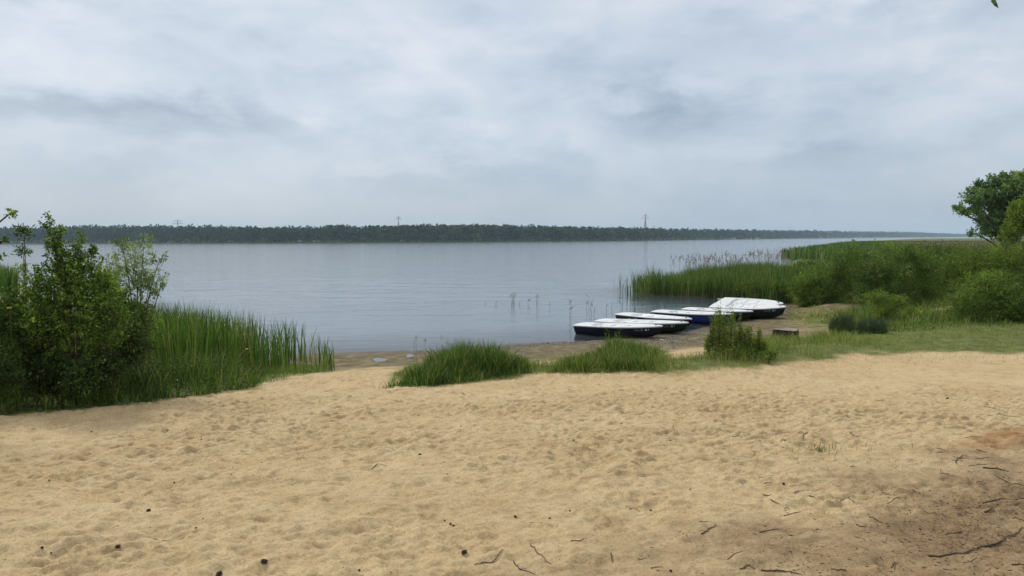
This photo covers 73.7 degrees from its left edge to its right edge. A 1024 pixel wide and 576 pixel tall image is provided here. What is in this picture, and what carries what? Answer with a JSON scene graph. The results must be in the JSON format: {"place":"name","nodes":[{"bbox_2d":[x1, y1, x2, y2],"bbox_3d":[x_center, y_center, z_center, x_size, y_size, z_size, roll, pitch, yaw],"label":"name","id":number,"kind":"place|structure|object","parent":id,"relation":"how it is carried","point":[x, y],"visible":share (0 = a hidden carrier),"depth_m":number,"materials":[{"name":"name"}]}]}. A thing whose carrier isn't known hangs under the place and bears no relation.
{"place":"outdoors","nodes":[
{"label":"outdoors","id":0,"kind":"place"},
{"bbox_2d":[6,307,15,408],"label":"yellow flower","id":1,"kind":"object","parent":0,"point":[11,337],"visible":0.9,"depth_m":10.36,"materials":[{"name":"green plant"}]},
{"bbox_2d":[16,385,47,403],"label":"fern like herb","id":2,"kind":"object","parent":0,"point":[30,393],"visible":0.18,"depth_m":10.95,"materials":[{"name":"green plant"}]},
{"bbox_2d":[252,359,331,385],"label":"grass","id":3,"kind":"structure","parent":0,"point":[297,370],"depth_m":16.16,"materials":[{"name":"green plant"}]},
{"bbox_2d":[0,237,1022,353],"bbox_3d":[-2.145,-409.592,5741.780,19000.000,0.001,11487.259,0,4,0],"label":"lake water","id":4,"kind":"structure","parent":0,"point":[364,293],"depth_m":62.10,"materials":[{"name":"grey liquid"}]},
{"bbox_2d":[0,262,20,293],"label":"reeds","id":5,"kind":"object","parent":4,"relation":"on","point":[8,278],"visible":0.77,"depth_m":47.69,"materials":[{"name":"green plant"}]},
{"bbox_2d":[0,294,335,381],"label":"reeds","id":6,"kind":"object","parent":4,"relation":"in","point":[182,330],"visible":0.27,"depth_m":16.89,"materials":[{"name":"green plant"}]},
{"bbox_2d":[3,238,795,243],"bbox_3d":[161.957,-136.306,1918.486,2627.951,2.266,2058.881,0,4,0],"label":"reeds","id":7,"kind":"object","parent":4,"relation":"on","point":[388,241],"visible":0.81,"depth_m":981.29,"materials":[{"name":"green plant"}]},
{"bbox_2d":[573,322,662,337],"bbox_3d":[4.199,1.635,26.673,3.601,0.570,1.304,0,3,35],"label":"rowing boat","id":8,"kind":"object","parent":4,"relation":"on","point":[598,329],"visible":0.97,"depth_m":26.24,"materials":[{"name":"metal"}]},
{"bbox_2d":[607,274,644,296],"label":"reeds","id":9,"kind":"object","parent":4,"relation":"in","point":[631,285],"visible":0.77,"depth_m":46.34,"materials":[{"name":"plant"}]},
{"bbox_2d":[594,318,688,333],"bbox_3d":[5.346,1.550,28.019,3.911,0.559,1.264,0,4,34],"label":"rowing boat","id":10,"kind":"object","parent":4,"relation":"on","point":[673,326],"visible":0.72,"depth_m":27.23,"materials":[{"name":"plastic"}]},
{"bbox_2d":[615,312,691,325],"bbox_3d":[6.301,1.414,30.065,1.184,0.548,3.936,-4,4,-38],"label":"rowing boat","id":11,"kind":"object","parent":4,"relation":"on","point":[631,315],"visible":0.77,"depth_m":30.09,"materials":[{"name":"plastic"}]},
{"bbox_2d":[651,310,733,324],"bbox_3d":[8.198,1.302,30.859,3.777,0.591,1.264,1,4,41],"label":"rowing boat","id":12,"kind":"object","parent":4,"relation":"on","point":[699,317],"visible":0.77,"depth_m":30.30,"materials":[{"name":"plastic"}]},
{"bbox_2d":[681,307,752,319],"bbox_3d":[9.724,1.207,32.180,3.350,0.559,1.224,2,4,42],"label":"rowing boat","id":13,"kind":"object","parent":4,"relation":"on","point":[745,313],"visible":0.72,"depth_m":31.36,"materials":[{"name":"plastic"}]},
{"bbox_2d":[631,257,821,303],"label":"reeds","id":14,"kind":"object","parent":4,"relation":"in","point":[712,278],"visible":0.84,"depth_m":44.71,"materials":[{"name":"green plant"}]},
{"bbox_2d":[709,302,785,318],"bbox_3d":[11.309,1.075,32.646,3.430,0.655,1.504,1,9,32],"label":"rowing boat","id":15,"kind":"object","parent":4,"relation":"on","point":[762,311],"visible":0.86,"depth_m":31.98,"materials":[{"name":"plastic"}]},
{"bbox_2d":[0,238,1023,575],"bbox_3d":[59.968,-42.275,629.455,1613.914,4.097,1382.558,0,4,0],"label":"ground","id":16,"kind":"structure","parent":0,"point":[314,494],"depth_m":6.61,"materials":[{"name":"beige sand"}]},
{"bbox_2d":[0,208,18,260],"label":"alder tree","id":17,"kind":"object","parent":16,"relation":"on","point":[4,239],"visible":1,"depth_m":9.40,"materials":[{"name":"green plant"}]},
{"bbox_2d":[0,286,36,400],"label":"leafy bush","id":18,"kind":"object","parent":16,"relation":"on","point":[6,371],"visible":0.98,"depth_m":10.29,"materials":[{"name":"green plant"}]},
{"bbox_2d":[11,223,35,351],"bbox_3d":[-8.840,0.335,12.452,0.418,3.086,0.407,3,5,38],"label":"slender sapling","id":19,"kind":"object","parent":16,"relation":"on","point":[20,250],"visible":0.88,"depth_m":12.36,"materials":[{"name":"green plant"}]},
{"bbox_2d":[0,283,64,399],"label":"leafy bush","id":20,"kind":"object","parent":16,"relation":"on","point":[37,349],"visible":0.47,"depth_m":10.94,"materials":[{"name":"green plant"}]},
{"bbox_2d":[17,345,106,402],"bbox_3d":[-7.182,1.381,10.816,1.510,1.039,0.879,0,4,0],"label":"leafy bush","id":21,"kind":"object","parent":16,"relation":"on","point":[52,373],"visible":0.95,"depth_m":10.66,"materials":[{"name":"green plant"}]},
{"bbox_2d":[9,210,137,403],"bbox_3d":[-6.973,0.329,10.879,1.837,3.126,1.197,-2,4,-19],"label":"birch sapling","id":22,"kind":"object","parent":16,"relation":"on","point":[69,279],"visible":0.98,"depth_m":10.76,"materials":[{"name":"green plant"}]},
{"bbox_2d":[64,311,161,399],"bbox_3d":[-6.536,1.132,11.303,0.984,1.493,1.419,3,5,37],"label":"leafy bush","id":23,"kind":"object","parent":16,"relation":"on","point":[135,345],"visible":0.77,"depth_m":11.22,"materials":[{"name":"green plant"}]},
{"bbox_2d":[103,284,163,382],"bbox_3d":[-7.261,0.829,12.760,1.313,2.081,0.864,2,5,31],"label":"leafy bush","id":24,"kind":"object","parent":16,"relation":"on","point":[124,294],"visible":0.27,"depth_m":12.66,"materials":[{"name":"green plant"}]},
{"bbox_2d":[0,341,270,414],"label":"undergrowth","id":25,"kind":"object","parent":16,"relation":"on","point":[161,390],"visible":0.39,"depth_m":12.37,"materials":[{"name":"green plant"}]},
{"bbox_2d":[102,233,170,377],"bbox_3d":[-6.975,0.413,12.666,1.366,2.918,0.849,0,4,0],"label":"willow sapling","id":26,"kind":"object","parent":16,"relation":"on","point":[149,279],"visible":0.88,"depth_m":12.60,"materials":[{"name":"green plant"}]},
{"bbox_2d":[373,358,387,361],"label":"puddle","id":27,"kind":"object","parent":16,"relation":"on","point":[378,359],"visible":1,"depth_m":21.16,"materials":[{"name":"liquid"}]},
{"bbox_2d":[374,336,539,388],"bbox_3d":[-0.877,1.705,15.931,3.560,1.400,6.654,0,4,0],"label":"grass clump","id":28,"kind":"object","parent":16,"relation":"on","point":[460,356],"visible":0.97,"depth_m":14.62,"materials":[{"name":"green plant"}]},
{"bbox_2d":[474,549,502,564],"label":"fallen twig","id":29,"kind":"object","parent":16,"relation":"on","point":[489,562],"visible":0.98,"depth_m":4.37,"materials":[{"name":"brown wood"}]},
{"bbox_2d":[0,387,1009,572],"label":"litter","id":30,"kind":"object","parent":16,"relation":"on","point":[482,473],"visible":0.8,"depth_m":6.37,"materials":[{"name":"brown"}]},
{"bbox_2d":[513,560,535,574],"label":"fallen twig","id":31,"kind":"object","parent":16,"relation":"on","point":[522,568],"visible":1,"depth_m":4.21,"materials":[{"name":"brown wood"}]},
{"bbox_2d":[530,544,551,563],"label":"fallen twig","id":32,"kind":"object","parent":16,"relation":"on","point":[539,553],"visible":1,"depth_m":4.47,"materials":[{"name":"brown wood"}]},
{"bbox_2d":[416,335,707,351],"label":"pebbles","id":33,"kind":"object","parent":16,"relation":"on","point":[670,341],"visible":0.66,"depth_m":24.73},
{"bbox_2d":[535,332,683,373],"bbox_3d":[2.879,1.644,17.558,3.138,1.234,6.913,1,4,19],"label":"grass clump","id":34,"kind":"object","parent":16,"relation":"on","point":[615,354],"visible":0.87,"depth_m":15.50,"materials":[{"name":"green plant"}]},
{"bbox_2d":[604,328,621,352],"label":"tall grass stems","id":35,"kind":"object","parent":16,"relation":"on","point":[609,340],"visible":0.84,"depth_m":16.35,"materials":[{"name":"green plant"}]},
{"bbox_2d":[411,348,1020,388],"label":"grass","id":36,"kind":"structure","parent":16,"relation":"on","point":[787,361],"depth_m":16.04,"materials":[{"name":"green plant"}]},
{"bbox_2d":[634,282,797,302],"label":"dry stalks","id":37,"kind":"object","parent":16,"relation":"on","point":[698,293],"visible":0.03,"depth_m":44.22,"materials":[{"name":"plant"}]},
{"bbox_2d":[671,246,792,275],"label":"dry reeds","id":38,"kind":"object","parent":16,"relation":"on","point":[739,260],"visible":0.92,"depth_m":53.39,"materials":[{"name":"beige plant"}]},
{"bbox_2d":[703,299,769,359],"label":"leafy shrub","id":39,"kind":"object","parent":16,"relation":"on","point":[723,340],"visible":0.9,"depth_m":16.69,"materials":[{"name":"green plant"}]},
{"bbox_2d":[718,297,783,304],"bbox_3d":[12.001,0.931,34.273,3.160,0.676,1.544,3,13,38],"label":"boat","id":40,"kind":"object","parent":16,"relation":"on","point":[743,300],"visible":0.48,"depth_m":34.59,"materials":[{"name":"plastic"}]},
{"bbox_2d":[729,275,793,302],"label":"willow bush","id":41,"kind":"object","parent":16,"relation":"on","point":[756,286],"visible":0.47,"depth_m":40.42,"materials":[{"name":"green plant"}]},
{"bbox_2d":[757,349,778,362],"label":"bramble","id":42,"kind":"object","parent":16,"relation":"on","point":[770,355],"visible":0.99,"depth_m":15.91,"materials":[{"name":"green plant"}]},
{"bbox_2d":[761,569,801,574],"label":"fallen twig","id":43,"kind":"object","parent":16,"relation":"on","point":[769,570],"visible":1,"depth_m":4.09,"materials":[{"name":"brown wood"}]},
{"bbox_2d":[771,328,798,340],"bbox_3d":[9.232,1.563,23.059,0.966,0.364,0.870,1,4,23],"label":"tree stump","id":44,"kind":"object","parent":16,"relation":"on","point":[780,331],"visible":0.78,"depth_m":22.86,"materials":[{"name":"grey wood"}]},
{"bbox_2d":[567,457,1023,575],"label":"litter","id":45,"kind":"object","parent":16,"relation":"on","point":[916,537],"visible":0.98,"depth_m":4.66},
{"bbox_2d":[764,256,832,276],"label":"willow bush","id":46,"kind":"object","parent":16,"relation":"on","point":[809,262],"visible":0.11,"depth_m":51.70,"materials":[{"name":"green plant"}]},
{"bbox_2d":[787,284,827,306],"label":"willow bush","id":47,"kind":"object","parent":16,"relation":"on","point":[801,304],"visible":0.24,"depth_m":36.80,"materials":[{"name":"green plant"}]},
{"bbox_2d":[786,246,867,306],"bbox_3d":[16.786,-0.531,36.112,4.268,3.690,3.006,0,4,0],"label":"willow bush","id":48,"kind":"object","parent":16,"relation":"on","point":[837,282],"visible":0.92,"depth_m":35.94,"materials":[{"name":"green plant"}]},
{"bbox_2d":[826,311,857,334],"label":"sedge tussock","id":49,"kind":"object","parent":16,"relation":"on","point":[841,322],"visible":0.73,"depth_m":22.93,"materials":[{"name":"green plant"}]},
{"bbox_2d":[722,427,1000,472],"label":"grass","id":50,"kind":"structure","parent":16,"relation":"on","point":[819,448],"depth_m":7.24,"materials":[{"name":"green plant"}]},
{"bbox_2d":[836,239,906,286],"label":"willow bush","id":51,"kind":"object","parent":16,"relation":"on","point":[876,246],"visible":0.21,"depth_m":43.52,"materials":[{"name":"green plant"}]},
{"bbox_2d":[854,312,890,334],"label":"sedge tussock","id":52,"kind":"object","parent":16,"relation":"on","point":[874,326],"visible":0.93,"depth_m":21.62,"materials":[{"name":"green plant"}]},
{"bbox_2d":[860,289,927,321],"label":"willow bush","id":53,"kind":"object","parent":16,"relation":"on","point":[897,300],"visible":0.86,"depth_m":27.72,"materials":[{"name":"green plant"}]},
{"bbox_2d":[845,241,953,308],"bbox_3d":[19.364,-0.522,33.612,5.398,3.592,3.118,0,4,0],"label":"willow bush","id":54,"kind":"object","parent":16,"relation":"on","point":[908,257],"visible":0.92,"depth_m":33.58,"materials":[{"name":"green plant"}]},
{"bbox_2d":[781,240,1023,261],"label":"reeds","id":55,"kind":"object","parent":16,"relation":"on","point":[821,252],"visible":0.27,"depth_m":122.63,"materials":[{"name":"green plant"}]},
{"bbox_2d":[793,274,1023,332],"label":"grass","id":56,"kind":"structure","parent":16,"relation":"on","point":[930,317],"depth_m":25.13,"materials":[{"name":"green plant"}]},
{"bbox_2d":[893,240,999,248],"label":"dry reeds","id":57,"kind":"object","parent":16,"relation":"on","point":[963,243],"visible":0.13,"depth_m":135.68,"materials":[{"name":"plant"}]},
{"bbox_2d":[908,238,986,297],"bbox_3d":[22.903,-0.859,35.814,4.005,3.514,4.301,0,4,0],"label":"willow bush","id":58,"kind":"object","parent":16,"relation":"on","point":[946,272],"visible":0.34,"depth_m":35.49,"materials":[{"name":"green plant"}]},
{"bbox_2d":[928,546,981,556],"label":"fallen twig","id":59,"kind":"object","parent":16,"relation":"on","point":[968,551],"visible":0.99,"depth_m":4.37,"materials":[{"name":"brown wood"}]},
{"bbox_2d":[938,266,1023,322],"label":"willow bush","id":60,"kind":"object","parent":16,"relation":"on","point":[986,289],"visible":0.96,"depth_m":23.28,"materials":[{"name":"green plant"}]},
{"bbox_2d":[939,234,1023,302],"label":"willow bush","id":61,"kind":"object","parent":16,"relation":"on","point":[1003,262],"visible":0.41,"depth_m":29.81,"materials":[{"name":"green plant"}]},
{"bbox_2d":[951,168,1023,265],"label":"broadleaf tree","id":62,"kind":"object","parent":16,"relation":"on","point":[992,198],"visible":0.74,"depth_m":55.29,"materials":[{"name":"green plant"}]},
{"bbox_2d":[991,0,997,7],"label":"linden tree","id":63,"kind":"object","parent":16,"relation":"on","point":[994,2],"visible":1,"depth_m":6.02,"materials":[{"name":"green plant"}]},
{"bbox_2d":[976,527,1022,548],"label":"fallen twig","id":64,"kind":"object","parent":16,"relation":"on","point":[997,542],"visible":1,"depth_m":4.50,"materials":[{"name":"brown wood"}]},
{"bbox_2d":[982,498,1023,503],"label":"fallen twig","id":65,"kind":"object","parent":16,"relation":"on","point":[996,499],"visible":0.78,"depth_m":5.55,"materials":[{"name":"brown wood"}]},
{"bbox_2d":[997,195,1023,276],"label":"young tree","id":66,"kind":"object","parent":16,"relation":"on","point":[1015,221],"visible":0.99,"depth_m":43.68,"materials":[{"name":"green plant"}]},
{"bbox_2d":[0,0,1023,236],"label":"sky","id":67,"kind":"structure","parent":0,"point":[823,115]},
{"bbox_2d":[2,236,1023,243],"bbox_3d":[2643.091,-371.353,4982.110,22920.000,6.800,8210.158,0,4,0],"label":"shore","id":68,"kind":"structure","parent":0,"point":[20,242],"depth_m":1184.43,"materials":[{"name":"green plant"}]},
{"bbox_2d":[8,232,852,242],"bbox_3d":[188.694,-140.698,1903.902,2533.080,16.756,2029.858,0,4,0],"label":"scrub","id":69,"kind":"object","parent":68,"relation":"on","point":[400,237],"visible":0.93,"depth_m":954.07,"materials":[{"name":"green plant"}]},
{"bbox_2d":[0,223,993,242],"bbox_3d":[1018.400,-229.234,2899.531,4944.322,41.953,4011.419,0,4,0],"label":"forest","id":70,"kind":"object","parent":68,"relation":"on","point":[247,232],"visible":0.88,"depth_m":1058.47,"materials":[{"name":"green plant"}]},
{"bbox_2d":[383,320,1023,386],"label":"grass","id":71,"kind":"structure","parent":0,"point":[778,344],"depth_m":17.93,"materials":[{"name":"green plant"}]},
{"bbox_2d":[664,322,786,348],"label":"grass","id":72,"kind":"structure","parent":0,"point":[717,332],"depth_m":26.92,"materials":[{"name":"green plant"}]},
{"bbox_2d":[784,304,885,323],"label":"grass","id":73,"kind":"structure","parent":0,"point":[797,316],"depth_m":31.96,"materials":[{"name":"green plant"}]}
]}

